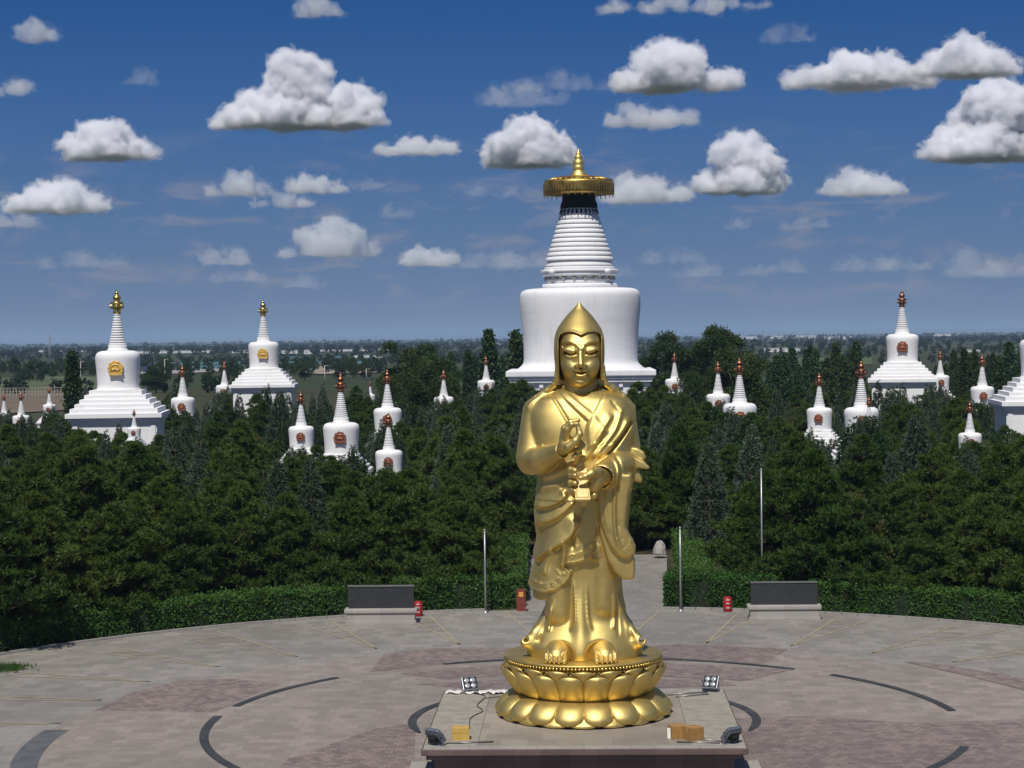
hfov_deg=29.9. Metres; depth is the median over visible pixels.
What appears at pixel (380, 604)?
name panel
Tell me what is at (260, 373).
pagoda
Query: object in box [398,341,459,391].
elm tree
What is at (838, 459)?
juniper tree
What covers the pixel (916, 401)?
spruce tree
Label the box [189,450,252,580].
pine tree
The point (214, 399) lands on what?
juniper tree
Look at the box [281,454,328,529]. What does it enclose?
pine tree
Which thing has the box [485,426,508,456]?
pine tree
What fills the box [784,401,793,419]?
spruce tree
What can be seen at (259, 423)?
pine tree
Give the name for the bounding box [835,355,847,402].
poplar tree
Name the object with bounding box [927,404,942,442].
spruce tree
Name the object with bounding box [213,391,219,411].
spruce tree
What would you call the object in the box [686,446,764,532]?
pine tree
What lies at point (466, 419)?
pine tree
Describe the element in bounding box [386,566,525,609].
hedge
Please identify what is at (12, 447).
pine tree
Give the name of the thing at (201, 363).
farm building
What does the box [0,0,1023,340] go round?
sky
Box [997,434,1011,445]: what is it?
pine tree
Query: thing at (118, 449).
pine tree
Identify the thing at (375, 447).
spruce tree
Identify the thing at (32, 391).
field fence
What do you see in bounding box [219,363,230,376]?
elm tree
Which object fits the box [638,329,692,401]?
elm tree
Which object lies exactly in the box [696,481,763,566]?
pine tree
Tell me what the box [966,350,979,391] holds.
poplar tree
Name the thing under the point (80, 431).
pine tree
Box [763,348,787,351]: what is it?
farm building
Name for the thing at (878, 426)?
spruce tree
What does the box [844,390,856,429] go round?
spruce tree
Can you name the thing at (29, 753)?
dark grey inlay
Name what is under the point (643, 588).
path
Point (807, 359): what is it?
poplar tree
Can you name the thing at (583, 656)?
monk statue
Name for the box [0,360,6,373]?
elm tree
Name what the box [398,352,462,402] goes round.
elm tree
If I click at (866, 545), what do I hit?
pine tree
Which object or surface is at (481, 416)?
spruce tree
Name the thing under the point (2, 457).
spruce tree
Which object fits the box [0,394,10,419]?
pagoda
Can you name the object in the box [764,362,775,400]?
poplar tree
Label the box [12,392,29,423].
pagoda
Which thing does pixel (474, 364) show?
poplar tree
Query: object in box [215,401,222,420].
spruce tree
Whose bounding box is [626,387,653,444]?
pine tree
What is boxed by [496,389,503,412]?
spruce tree
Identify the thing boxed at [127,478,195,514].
pine tree
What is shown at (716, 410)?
juniper tree
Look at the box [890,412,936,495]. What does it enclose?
spruce tree
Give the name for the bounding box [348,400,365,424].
pine tree
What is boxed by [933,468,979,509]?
pine tree
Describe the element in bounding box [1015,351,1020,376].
poplar tree
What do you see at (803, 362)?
poplar tree
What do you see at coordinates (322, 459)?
juniper tree
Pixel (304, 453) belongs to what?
juniper tree
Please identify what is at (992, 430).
spruce tree
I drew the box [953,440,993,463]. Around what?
pine tree
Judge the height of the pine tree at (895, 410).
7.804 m
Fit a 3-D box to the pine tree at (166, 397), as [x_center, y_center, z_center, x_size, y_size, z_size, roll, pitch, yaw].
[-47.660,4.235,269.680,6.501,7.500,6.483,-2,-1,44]
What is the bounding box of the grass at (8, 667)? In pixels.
[0,659,38,673]
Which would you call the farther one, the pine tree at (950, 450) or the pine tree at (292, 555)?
the pine tree at (950, 450)
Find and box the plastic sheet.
[446,689,506,693]
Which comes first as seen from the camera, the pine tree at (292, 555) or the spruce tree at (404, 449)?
the pine tree at (292, 555)
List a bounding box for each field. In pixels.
[0,376,141,390]
[766,356,871,366]
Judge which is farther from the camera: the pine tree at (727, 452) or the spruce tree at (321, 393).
the spruce tree at (321, 393)
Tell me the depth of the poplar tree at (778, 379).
328.75 m
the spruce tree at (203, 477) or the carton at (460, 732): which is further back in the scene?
the spruce tree at (203, 477)
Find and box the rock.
[653,540,666,554]
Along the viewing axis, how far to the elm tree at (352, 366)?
690.49 m
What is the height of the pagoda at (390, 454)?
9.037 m
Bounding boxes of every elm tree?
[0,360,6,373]
[6,355,20,372]
[14,367,26,380]
[21,360,36,381]
[31,362,50,381]
[48,363,57,376]
[77,359,84,374]
[81,360,89,372]
[86,360,95,376]
[139,363,152,390]
[141,361,171,392]
[158,355,174,374]
[173,372,187,388]
[177,362,195,384]
[200,366,210,382]
[205,370,218,388]
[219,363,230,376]
[226,357,241,377]
[278,357,288,369]
[287,357,299,374]
[295,357,313,380]
[307,355,318,367]
[320,354,333,369]
[331,358,347,377]
[345,357,358,377]
[357,360,373,379]
[370,340,421,406]
[373,358,383,372]
[392,378,421,401]
[393,361,453,428]
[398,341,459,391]
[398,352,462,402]
[400,371,466,406]
[442,397,471,414]
[450,368,472,407]
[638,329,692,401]
[673,391,702,423]
[674,332,743,403]
[680,322,756,402]
[683,355,764,407]
[699,345,768,426]
[703,349,762,401]
[726,353,779,404]
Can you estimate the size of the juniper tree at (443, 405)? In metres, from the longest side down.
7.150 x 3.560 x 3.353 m
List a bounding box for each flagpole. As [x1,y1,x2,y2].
[483,529,487,612]
[678,527,682,611]
[760,468,762,580]
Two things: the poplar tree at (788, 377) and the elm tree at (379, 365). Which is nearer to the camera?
the poplar tree at (788, 377)
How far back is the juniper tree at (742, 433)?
161.92 m
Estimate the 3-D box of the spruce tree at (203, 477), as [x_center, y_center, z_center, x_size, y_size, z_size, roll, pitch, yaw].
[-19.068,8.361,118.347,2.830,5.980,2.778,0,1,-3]
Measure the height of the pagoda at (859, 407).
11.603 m
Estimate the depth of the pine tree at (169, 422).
214.27 m
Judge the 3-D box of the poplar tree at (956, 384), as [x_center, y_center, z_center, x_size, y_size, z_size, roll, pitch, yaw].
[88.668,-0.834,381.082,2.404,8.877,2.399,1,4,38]
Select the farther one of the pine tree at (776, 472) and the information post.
the pine tree at (776, 472)
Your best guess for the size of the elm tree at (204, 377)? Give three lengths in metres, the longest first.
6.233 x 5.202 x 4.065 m
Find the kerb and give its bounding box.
[0,607,1023,655]
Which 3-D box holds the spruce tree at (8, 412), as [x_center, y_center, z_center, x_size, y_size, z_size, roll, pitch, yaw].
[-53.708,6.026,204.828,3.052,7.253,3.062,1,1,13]
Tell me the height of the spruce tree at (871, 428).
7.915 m
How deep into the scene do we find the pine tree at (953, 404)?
193.62 m
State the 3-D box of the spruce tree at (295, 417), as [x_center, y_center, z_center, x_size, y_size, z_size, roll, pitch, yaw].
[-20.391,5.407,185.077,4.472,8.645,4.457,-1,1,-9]
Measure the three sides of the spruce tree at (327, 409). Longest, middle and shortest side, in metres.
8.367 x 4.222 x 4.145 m
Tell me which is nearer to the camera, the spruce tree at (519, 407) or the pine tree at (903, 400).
the spruce tree at (519, 407)
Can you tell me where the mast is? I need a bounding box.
[48,331,50,362]
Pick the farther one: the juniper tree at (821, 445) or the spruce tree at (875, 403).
the spruce tree at (875, 403)
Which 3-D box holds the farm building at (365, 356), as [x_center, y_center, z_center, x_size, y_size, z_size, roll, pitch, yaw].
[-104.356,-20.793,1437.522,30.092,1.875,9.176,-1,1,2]
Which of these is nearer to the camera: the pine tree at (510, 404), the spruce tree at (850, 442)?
the spruce tree at (850, 442)
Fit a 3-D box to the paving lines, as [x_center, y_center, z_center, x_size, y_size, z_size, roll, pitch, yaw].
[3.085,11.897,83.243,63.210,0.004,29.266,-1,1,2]
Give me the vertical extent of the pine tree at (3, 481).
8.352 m
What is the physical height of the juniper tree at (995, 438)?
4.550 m
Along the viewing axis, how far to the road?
862.36 m
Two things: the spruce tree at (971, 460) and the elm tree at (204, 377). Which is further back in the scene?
the elm tree at (204, 377)
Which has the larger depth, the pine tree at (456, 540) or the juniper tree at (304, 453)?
the juniper tree at (304, 453)
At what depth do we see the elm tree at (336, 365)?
651.30 m
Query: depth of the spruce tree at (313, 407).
247.02 m
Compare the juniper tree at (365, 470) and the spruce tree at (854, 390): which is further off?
the spruce tree at (854, 390)
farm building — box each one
[137,350,212,353]
[148,361,243,364]
[192,365,241,368]
[282,350,298,353]
[288,356,344,358]
[320,349,380,351]
[354,355,387,357]
[740,336,756,338]
[761,335,815,338]
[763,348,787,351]
[918,334,958,335]
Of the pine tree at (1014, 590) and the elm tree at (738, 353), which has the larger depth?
the elm tree at (738, 353)
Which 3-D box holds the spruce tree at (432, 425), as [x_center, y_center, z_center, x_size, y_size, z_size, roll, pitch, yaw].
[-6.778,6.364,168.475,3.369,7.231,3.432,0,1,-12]
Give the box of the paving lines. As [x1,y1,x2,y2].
[0,610,1023,724]
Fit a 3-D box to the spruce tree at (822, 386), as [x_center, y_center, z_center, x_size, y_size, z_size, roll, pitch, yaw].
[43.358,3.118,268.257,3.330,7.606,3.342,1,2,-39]
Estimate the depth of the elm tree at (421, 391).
239.24 m
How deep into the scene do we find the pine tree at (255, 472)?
130.46 m
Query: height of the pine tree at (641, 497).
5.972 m
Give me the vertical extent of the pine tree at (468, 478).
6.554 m
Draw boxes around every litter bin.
[414,601,422,615]
[723,596,731,611]
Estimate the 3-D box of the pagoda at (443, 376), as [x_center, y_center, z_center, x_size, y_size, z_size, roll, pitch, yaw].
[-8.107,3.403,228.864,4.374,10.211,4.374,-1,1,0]
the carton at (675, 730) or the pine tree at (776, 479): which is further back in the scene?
the pine tree at (776, 479)
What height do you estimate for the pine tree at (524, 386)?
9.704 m
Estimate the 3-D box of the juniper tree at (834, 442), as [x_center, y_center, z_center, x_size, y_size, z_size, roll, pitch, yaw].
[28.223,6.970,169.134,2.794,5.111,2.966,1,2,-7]
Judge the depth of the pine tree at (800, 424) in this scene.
184.73 m
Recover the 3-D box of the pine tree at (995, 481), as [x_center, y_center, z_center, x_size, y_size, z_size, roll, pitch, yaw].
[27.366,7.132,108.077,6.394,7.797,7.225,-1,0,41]
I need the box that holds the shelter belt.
[0,343,1018,393]
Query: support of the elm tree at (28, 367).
on the ground at (306, 388)
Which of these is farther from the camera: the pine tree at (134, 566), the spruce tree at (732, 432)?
the spruce tree at (732, 432)
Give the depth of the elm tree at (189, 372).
604.09 m
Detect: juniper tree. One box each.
[25,423,40,452]
[187,430,200,456]
[208,391,218,419]
[235,412,248,427]
[256,465,268,486]
[260,386,270,409]
[274,417,289,450]
[295,445,308,457]
[317,456,330,474]
[322,402,334,431]
[353,454,369,476]
[359,431,368,457]
[364,427,376,461]
[383,428,398,449]
[438,400,445,416]
[476,386,484,400]
[694,440,705,468]
[711,402,721,421]
[734,412,764,460]
[814,437,825,449]
[828,434,837,452]
[834,428,852,466]
[838,419,856,469]
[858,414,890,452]
[859,414,893,480]
[900,439,918,494]
[947,389,954,398]
[954,442,965,460]
[976,402,991,437]
[990,431,1001,444]
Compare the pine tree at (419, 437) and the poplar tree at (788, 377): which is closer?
the pine tree at (419, 437)
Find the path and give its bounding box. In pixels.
[526,554,666,609]
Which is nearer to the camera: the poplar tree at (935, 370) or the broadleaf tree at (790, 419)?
the broadleaf tree at (790, 419)
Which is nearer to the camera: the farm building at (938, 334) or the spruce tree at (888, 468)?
the spruce tree at (888, 468)
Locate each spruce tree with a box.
[0,409,3,432]
[0,446,7,468]
[3,414,12,425]
[3,458,15,473]
[6,408,12,423]
[18,413,30,448]
[18,416,32,447]
[26,412,35,444]
[37,426,50,442]
[40,410,49,432]
[51,417,65,439]
[80,389,88,399]
[97,429,113,461]
[113,421,122,452]
[161,430,179,467]
[166,383,179,418]
[166,426,190,496]
[170,403,182,440]
[177,420,194,461]
[180,412,187,452]
[183,433,214,502]
[188,407,201,445]
[196,402,211,435]
[196,472,205,498]
[199,415,206,438]
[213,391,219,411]
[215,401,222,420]
[222,395,227,409]
[226,384,232,407]
[233,394,246,416]
[247,451,303,582]
[261,392,291,461]
[265,383,272,408]
[273,389,293,426]
[282,446,293,462]
[284,393,295,417]
[291,401,297,422]
[292,402,310,425]
[295,456,337,575]
[308,394,319,424]
[313,404,329,454]
[314,395,332,452]
[316,383,330,419]
[331,455,347,476]
[346,445,357,470]
[353,445,359,458]
[364,431,374,465]
[369,433,383,467]
[376,419,384,447]
[395,435,411,469]
[415,407,425,426]
[418,421,440,483]
[423,407,433,434]
[428,417,436,435]
[429,422,456,491]
[434,395,442,418]
[447,410,460,429]
[466,392,476,416]
[468,421,495,485]
[471,392,482,431]
[474,410,483,430]
[491,422,512,473]
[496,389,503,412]
[507,413,527,486]
[514,397,523,426]
[514,471,534,527]
[635,404,645,445]
[645,409,661,446]
[647,423,673,465]
[652,399,678,458]
[660,429,675,466]
[663,424,676,447]
[673,434,729,554]
[710,422,725,464]
[713,423,766,569]
[720,418,734,446]
[724,406,739,445]
[729,414,755,454]
[764,435,777,464]
[765,387,787,427]
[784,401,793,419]
[802,388,814,415]
[807,426,816,448]
[819,440,838,474]
[821,380,828,407]
[832,391,844,431]
[832,411,843,438]
[842,415,862,463]
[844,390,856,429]
[848,386,856,406]
[852,415,869,475]
[864,415,884,478]
[871,379,883,415]
[872,416,886,452]
[878,386,898,428]
[882,450,911,520]
[888,386,900,406]
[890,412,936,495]
[898,382,909,403]
[909,393,928,430]
[920,392,935,431]
[927,383,937,410]
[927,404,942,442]
[936,383,945,407]
[936,392,948,433]
[942,387,949,402]
[953,445,982,492]
[960,433,969,446]
[967,396,980,428]
[969,454,984,492]
[980,403,992,439]
[987,409,994,440]
[988,396,993,415]
[998,434,1014,467]
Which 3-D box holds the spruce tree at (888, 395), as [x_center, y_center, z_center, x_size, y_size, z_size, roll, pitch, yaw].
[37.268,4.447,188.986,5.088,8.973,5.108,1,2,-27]
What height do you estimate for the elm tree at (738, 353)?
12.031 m
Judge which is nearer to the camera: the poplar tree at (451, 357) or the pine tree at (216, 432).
the pine tree at (216, 432)
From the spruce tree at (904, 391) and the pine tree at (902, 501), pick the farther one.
the spruce tree at (904, 391)
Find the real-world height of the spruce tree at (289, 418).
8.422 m
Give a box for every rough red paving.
[96,679,279,711]
[280,724,414,767]
[370,647,511,671]
[401,665,503,678]
[422,679,735,689]
[651,644,786,662]
[663,663,791,680]
[735,716,1023,767]
[909,662,1023,689]
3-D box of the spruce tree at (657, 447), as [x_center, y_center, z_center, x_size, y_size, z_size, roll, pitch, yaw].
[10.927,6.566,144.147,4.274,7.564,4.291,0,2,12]
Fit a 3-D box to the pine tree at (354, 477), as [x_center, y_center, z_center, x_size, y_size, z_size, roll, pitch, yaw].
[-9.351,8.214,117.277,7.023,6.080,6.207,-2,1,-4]
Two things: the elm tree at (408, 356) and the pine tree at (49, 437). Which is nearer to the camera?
the pine tree at (49, 437)
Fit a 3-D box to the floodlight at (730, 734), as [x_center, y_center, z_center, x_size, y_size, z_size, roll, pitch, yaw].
[6.970,11.123,60.910,0.640,0.551,0.468,-2,2,-36]
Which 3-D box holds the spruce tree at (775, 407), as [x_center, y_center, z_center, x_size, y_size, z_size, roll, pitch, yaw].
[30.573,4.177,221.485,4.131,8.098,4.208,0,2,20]
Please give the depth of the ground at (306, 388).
858.95 m
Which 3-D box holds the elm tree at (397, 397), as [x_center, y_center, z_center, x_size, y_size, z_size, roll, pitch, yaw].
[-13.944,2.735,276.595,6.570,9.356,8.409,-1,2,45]
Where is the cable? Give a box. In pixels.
[469,698,484,728]
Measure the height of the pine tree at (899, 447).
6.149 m
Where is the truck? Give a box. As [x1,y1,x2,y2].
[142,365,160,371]
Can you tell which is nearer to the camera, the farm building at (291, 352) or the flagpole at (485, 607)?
the flagpole at (485, 607)
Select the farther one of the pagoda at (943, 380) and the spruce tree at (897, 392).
the pagoda at (943, 380)
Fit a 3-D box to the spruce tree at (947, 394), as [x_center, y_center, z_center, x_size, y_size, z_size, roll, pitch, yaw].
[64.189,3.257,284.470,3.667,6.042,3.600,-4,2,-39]
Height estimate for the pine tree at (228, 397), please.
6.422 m
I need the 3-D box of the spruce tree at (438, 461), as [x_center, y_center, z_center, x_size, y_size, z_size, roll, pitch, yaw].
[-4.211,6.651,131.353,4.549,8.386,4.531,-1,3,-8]
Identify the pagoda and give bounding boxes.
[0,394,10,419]
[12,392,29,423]
[36,387,55,427]
[65,291,169,446]
[126,410,147,445]
[171,365,203,427]
[208,361,231,411]
[229,301,297,416]
[280,391,318,459]
[323,373,373,473]
[369,382,374,399]
[370,370,401,441]
[375,413,402,473]
[434,370,453,409]
[477,357,494,395]
[506,149,655,393]
[665,353,683,392]
[706,362,729,406]
[723,358,756,424]
[805,373,838,450]
[831,361,878,463]
[866,397,871,417]
[868,291,937,409]
[933,351,954,397]
[955,401,981,456]
[970,355,993,405]
[988,340,1023,434]
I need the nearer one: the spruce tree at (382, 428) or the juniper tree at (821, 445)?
the juniper tree at (821, 445)
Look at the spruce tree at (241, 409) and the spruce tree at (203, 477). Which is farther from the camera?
the spruce tree at (241, 409)
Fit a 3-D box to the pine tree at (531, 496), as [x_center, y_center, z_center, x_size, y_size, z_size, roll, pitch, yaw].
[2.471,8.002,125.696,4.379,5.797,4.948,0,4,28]
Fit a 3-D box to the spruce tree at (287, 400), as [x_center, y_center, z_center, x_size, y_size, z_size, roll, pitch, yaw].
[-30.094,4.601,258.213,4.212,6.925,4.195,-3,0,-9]
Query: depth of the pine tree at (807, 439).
133.96 m
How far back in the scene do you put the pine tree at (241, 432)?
141.44 m
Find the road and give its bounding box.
[141,369,239,373]
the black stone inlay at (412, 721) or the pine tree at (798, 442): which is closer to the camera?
the black stone inlay at (412, 721)
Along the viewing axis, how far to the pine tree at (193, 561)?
95.38 m
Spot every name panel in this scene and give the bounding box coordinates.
[344,585,417,623]
[746,581,821,619]
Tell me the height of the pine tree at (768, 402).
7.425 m
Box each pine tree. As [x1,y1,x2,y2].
[0,423,30,469]
[0,466,19,492]
[0,474,31,563]
[0,490,77,630]
[0,529,46,626]
[1,488,124,615]
[2,462,96,613]
[18,431,62,485]
[30,440,61,491]
[38,413,70,437]
[43,433,131,535]
[51,461,113,531]
[57,429,73,447]
[60,509,136,612]
[61,428,113,507]
[78,500,180,614]
[86,430,110,458]
[102,461,118,480]
[104,431,127,459]
[107,441,126,475]
[108,442,185,517]
[108,449,140,473]
[109,491,194,606]
[116,440,157,460]
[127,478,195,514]
[133,474,190,564]
[139,442,165,460]
[139,452,194,501]
[144,502,229,600]
[148,434,180,458]
[161,393,169,407]
[165,388,178,408]
[165,408,192,450]
[178,411,197,455]
[179,472,291,603]
[181,458,266,590]
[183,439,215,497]
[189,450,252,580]
[193,409,232,470]
[210,418,271,479]
[217,454,263,504]
[218,393,232,409]
[223,404,243,428]
[233,452,261,483]
[235,491,331,590]
[242,392,268,433]
[245,401,277,443]
[249,437,271,474]
[257,465,321,541]
[263,440,286,470]
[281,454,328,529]
[292,414,315,432]
[296,454,326,474]
[302,445,326,467]
[306,484,402,586]
[309,460,352,523]
[318,470,371,547]
[319,454,338,475]
[322,432,368,460]
[330,408,352,421]
[331,465,443,592]
[345,385,363,409]
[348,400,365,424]
[349,415,369,446]
[350,488,376,583]
[353,397,380,413]
[357,405,378,441]
[367,465,375,476]
[391,421,411,450]
[392,467,436,572]
[399,427,428,482]
[399,483,525,583]
[406,410,441,442]
[415,414,469,490]
[415,475,521,561]
[427,427,519,536]
[428,465,516,559]
[450,405,485,441]
[453,409,473,423]
[472,394,487,415]
[478,388,501,423]
[478,405,518,444]
[478,433,536,535]
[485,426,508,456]
[491,379,539,425]
[498,382,525,433]
[522,476,536,539]
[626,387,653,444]
[627,380,646,405]
[628,460,683,549]
[628,481,651,525]
[628,518,645,533]
[638,386,667,443]
[638,445,665,541]
[648,390,675,432]
[649,422,707,528]
[658,384,680,422]
[677,407,708,438]
[681,421,719,477]
[684,443,738,535]
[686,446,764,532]
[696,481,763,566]
[699,400,715,426]
[705,412,738,447]
[717,468,824,580]
[721,474,823,561]
[731,410,781,460]
[739,448,893,580]
[760,389,789,428]
[765,430,837,514]
[766,415,795,442]
[770,442,795,472]
[771,469,792,492]
[783,385,806,416]
[790,382,842,430]
[792,402,810,433]
[801,497,902,590]
[804,438,838,472]
[834,432,890,534]
[843,381,871,409]
[867,419,897,453]
[867,479,919,566]
[872,501,960,592]
[879,403,906,444]
[884,437,921,471]
[886,402,936,448]
[890,424,941,465]
[897,445,975,505]
[898,395,907,408]
[914,486,968,566]
[918,391,942,411]
[920,491,1023,595]
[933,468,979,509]
[934,397,981,441]
[937,422,991,463]
[938,405,1000,449]
[950,440,998,476]
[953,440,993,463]
[959,394,969,405]
[959,442,1022,548]
[973,403,994,427]
[976,469,1023,590]
[988,424,1016,443]
[991,432,1023,473]
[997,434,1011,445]
[1006,432,1021,443]
[1010,583,1023,593]
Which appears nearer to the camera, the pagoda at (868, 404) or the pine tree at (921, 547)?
the pine tree at (921, 547)
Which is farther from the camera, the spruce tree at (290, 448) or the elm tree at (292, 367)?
the elm tree at (292, 367)
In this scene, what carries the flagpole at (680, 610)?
on the plaza
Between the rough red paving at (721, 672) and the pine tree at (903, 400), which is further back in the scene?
the pine tree at (903, 400)
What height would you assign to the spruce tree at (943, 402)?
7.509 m
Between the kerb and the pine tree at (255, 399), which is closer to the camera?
the kerb
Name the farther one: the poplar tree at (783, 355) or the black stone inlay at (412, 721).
the poplar tree at (783, 355)
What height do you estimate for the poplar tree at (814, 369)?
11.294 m
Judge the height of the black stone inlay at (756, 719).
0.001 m
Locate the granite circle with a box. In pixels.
[37,653,1023,767]
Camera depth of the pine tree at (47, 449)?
118.12 m
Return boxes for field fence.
[0,387,67,397]
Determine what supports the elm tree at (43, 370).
on the ground at (306, 388)
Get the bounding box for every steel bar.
[446,741,493,743]
[667,691,707,694]
[676,693,708,696]
[677,741,719,743]
[701,739,722,741]
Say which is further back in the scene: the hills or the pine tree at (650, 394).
the hills
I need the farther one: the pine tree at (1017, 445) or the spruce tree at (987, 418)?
the spruce tree at (987, 418)
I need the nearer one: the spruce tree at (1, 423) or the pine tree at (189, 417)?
the spruce tree at (1, 423)
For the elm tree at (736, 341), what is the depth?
298.23 m
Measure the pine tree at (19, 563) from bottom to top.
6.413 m
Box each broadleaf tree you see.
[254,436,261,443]
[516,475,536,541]
[787,405,796,423]
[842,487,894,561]
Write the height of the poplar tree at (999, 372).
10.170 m
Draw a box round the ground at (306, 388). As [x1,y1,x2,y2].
[0,332,1022,610]
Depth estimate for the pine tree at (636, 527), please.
123.73 m
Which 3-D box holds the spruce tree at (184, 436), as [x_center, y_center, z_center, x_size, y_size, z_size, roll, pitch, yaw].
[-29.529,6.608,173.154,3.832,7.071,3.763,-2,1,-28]
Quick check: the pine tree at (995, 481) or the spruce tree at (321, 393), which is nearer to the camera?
the pine tree at (995, 481)
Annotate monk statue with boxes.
[495,302,672,729]
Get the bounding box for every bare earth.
[0,390,87,412]
[298,366,376,373]
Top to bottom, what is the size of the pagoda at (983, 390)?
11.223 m
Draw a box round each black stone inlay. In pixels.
[199,716,239,767]
[232,677,338,705]
[408,702,438,732]
[443,658,795,668]
[729,701,760,730]
[830,674,954,710]
[926,746,969,767]
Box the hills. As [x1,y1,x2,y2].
[0,328,1023,343]
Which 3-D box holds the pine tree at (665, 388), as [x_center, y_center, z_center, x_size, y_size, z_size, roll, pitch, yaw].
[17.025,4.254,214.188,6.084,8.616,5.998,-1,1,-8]
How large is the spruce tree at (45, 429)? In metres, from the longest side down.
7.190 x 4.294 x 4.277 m
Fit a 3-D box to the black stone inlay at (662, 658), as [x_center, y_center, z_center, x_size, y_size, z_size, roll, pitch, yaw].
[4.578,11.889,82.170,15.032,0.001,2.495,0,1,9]
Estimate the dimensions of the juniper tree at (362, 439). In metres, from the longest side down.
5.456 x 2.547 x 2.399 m
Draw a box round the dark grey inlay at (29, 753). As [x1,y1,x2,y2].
[10,730,67,767]
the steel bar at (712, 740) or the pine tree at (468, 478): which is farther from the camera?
the pine tree at (468, 478)
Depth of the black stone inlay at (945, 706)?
74.57 m
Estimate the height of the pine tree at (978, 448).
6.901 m
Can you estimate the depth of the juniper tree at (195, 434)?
181.56 m
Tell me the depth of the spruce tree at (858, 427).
144.82 m
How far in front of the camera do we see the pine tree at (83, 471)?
108.75 m
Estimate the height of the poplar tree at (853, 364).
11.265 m
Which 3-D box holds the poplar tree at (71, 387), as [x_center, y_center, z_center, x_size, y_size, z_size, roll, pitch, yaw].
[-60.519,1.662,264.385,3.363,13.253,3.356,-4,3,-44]
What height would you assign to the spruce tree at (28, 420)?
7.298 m
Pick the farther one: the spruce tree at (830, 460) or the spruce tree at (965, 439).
the spruce tree at (965, 439)
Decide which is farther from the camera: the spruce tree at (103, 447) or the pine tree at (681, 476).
the spruce tree at (103, 447)
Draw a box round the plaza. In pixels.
[0,609,1023,767]
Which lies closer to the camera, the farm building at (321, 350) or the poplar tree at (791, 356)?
the poplar tree at (791, 356)
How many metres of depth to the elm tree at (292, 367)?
760.66 m
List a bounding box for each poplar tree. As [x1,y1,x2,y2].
[60,348,85,429]
[445,351,460,392]
[460,349,474,403]
[469,355,479,394]
[475,328,502,392]
[498,355,508,395]
[502,328,523,390]
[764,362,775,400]
[768,355,785,409]
[778,352,789,403]
[782,357,794,407]
[787,347,800,385]
[792,363,803,390]
[800,348,807,395]
[804,344,814,394]
[806,348,821,392]
[821,357,833,407]
[825,341,841,406]
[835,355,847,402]
[837,354,851,408]
[848,349,859,390]
[849,340,863,386]
[933,365,937,374]
[943,363,951,390]
[949,349,957,393]
[952,357,964,397]
[957,347,970,396]
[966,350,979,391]
[984,354,990,385]
[988,352,995,385]
[991,355,1006,393]
[1000,342,1008,387]
[1003,342,1018,385]
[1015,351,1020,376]
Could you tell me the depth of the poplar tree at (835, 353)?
345.82 m
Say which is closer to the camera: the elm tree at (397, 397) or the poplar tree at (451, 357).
the elm tree at (397, 397)
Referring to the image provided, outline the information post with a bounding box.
[516,589,526,611]
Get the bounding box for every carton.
[452,725,469,740]
[668,723,684,739]
[682,724,703,740]
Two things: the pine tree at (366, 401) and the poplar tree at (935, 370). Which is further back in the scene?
the poplar tree at (935, 370)
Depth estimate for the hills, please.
24607.74 m
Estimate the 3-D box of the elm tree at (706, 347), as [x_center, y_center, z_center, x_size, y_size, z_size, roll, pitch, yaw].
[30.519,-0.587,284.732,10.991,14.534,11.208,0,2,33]
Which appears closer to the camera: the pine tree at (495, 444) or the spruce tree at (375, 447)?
the pine tree at (495, 444)
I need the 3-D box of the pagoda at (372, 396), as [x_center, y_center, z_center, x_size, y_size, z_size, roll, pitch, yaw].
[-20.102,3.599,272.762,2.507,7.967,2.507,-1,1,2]
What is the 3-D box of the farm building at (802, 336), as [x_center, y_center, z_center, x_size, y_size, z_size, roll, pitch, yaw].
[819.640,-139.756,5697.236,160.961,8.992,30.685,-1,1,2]
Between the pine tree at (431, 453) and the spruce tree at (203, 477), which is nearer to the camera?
the spruce tree at (203, 477)
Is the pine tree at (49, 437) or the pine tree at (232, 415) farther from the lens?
the pine tree at (232, 415)
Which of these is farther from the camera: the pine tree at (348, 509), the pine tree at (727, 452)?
the pine tree at (727, 452)
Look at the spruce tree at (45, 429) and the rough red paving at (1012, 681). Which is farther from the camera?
the spruce tree at (45, 429)
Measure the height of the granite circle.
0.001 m
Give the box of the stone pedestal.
[409,689,760,767]
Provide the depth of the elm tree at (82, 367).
779.04 m
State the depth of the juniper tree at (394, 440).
171.19 m
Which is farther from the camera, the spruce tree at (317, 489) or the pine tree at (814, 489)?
the spruce tree at (317, 489)
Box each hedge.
[0,578,371,651]
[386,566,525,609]
[498,530,530,600]
[661,565,785,607]
[670,527,715,577]
[808,575,1023,625]
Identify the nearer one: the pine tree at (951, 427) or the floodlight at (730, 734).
the floodlight at (730, 734)
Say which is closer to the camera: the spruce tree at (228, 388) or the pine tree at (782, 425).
the pine tree at (782, 425)
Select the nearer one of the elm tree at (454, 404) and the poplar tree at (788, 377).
the elm tree at (454, 404)
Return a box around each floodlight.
[425,727,446,745]
[461,676,478,690]
[702,675,719,691]
[720,725,741,744]
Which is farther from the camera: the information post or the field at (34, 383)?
the field at (34, 383)
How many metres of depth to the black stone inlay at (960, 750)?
62.92 m
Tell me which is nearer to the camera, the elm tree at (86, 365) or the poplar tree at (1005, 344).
the poplar tree at (1005, 344)
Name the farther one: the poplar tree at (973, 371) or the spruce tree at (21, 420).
the poplar tree at (973, 371)
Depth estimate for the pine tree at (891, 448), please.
152.66 m
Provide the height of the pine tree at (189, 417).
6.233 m
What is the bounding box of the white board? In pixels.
[667,728,670,738]

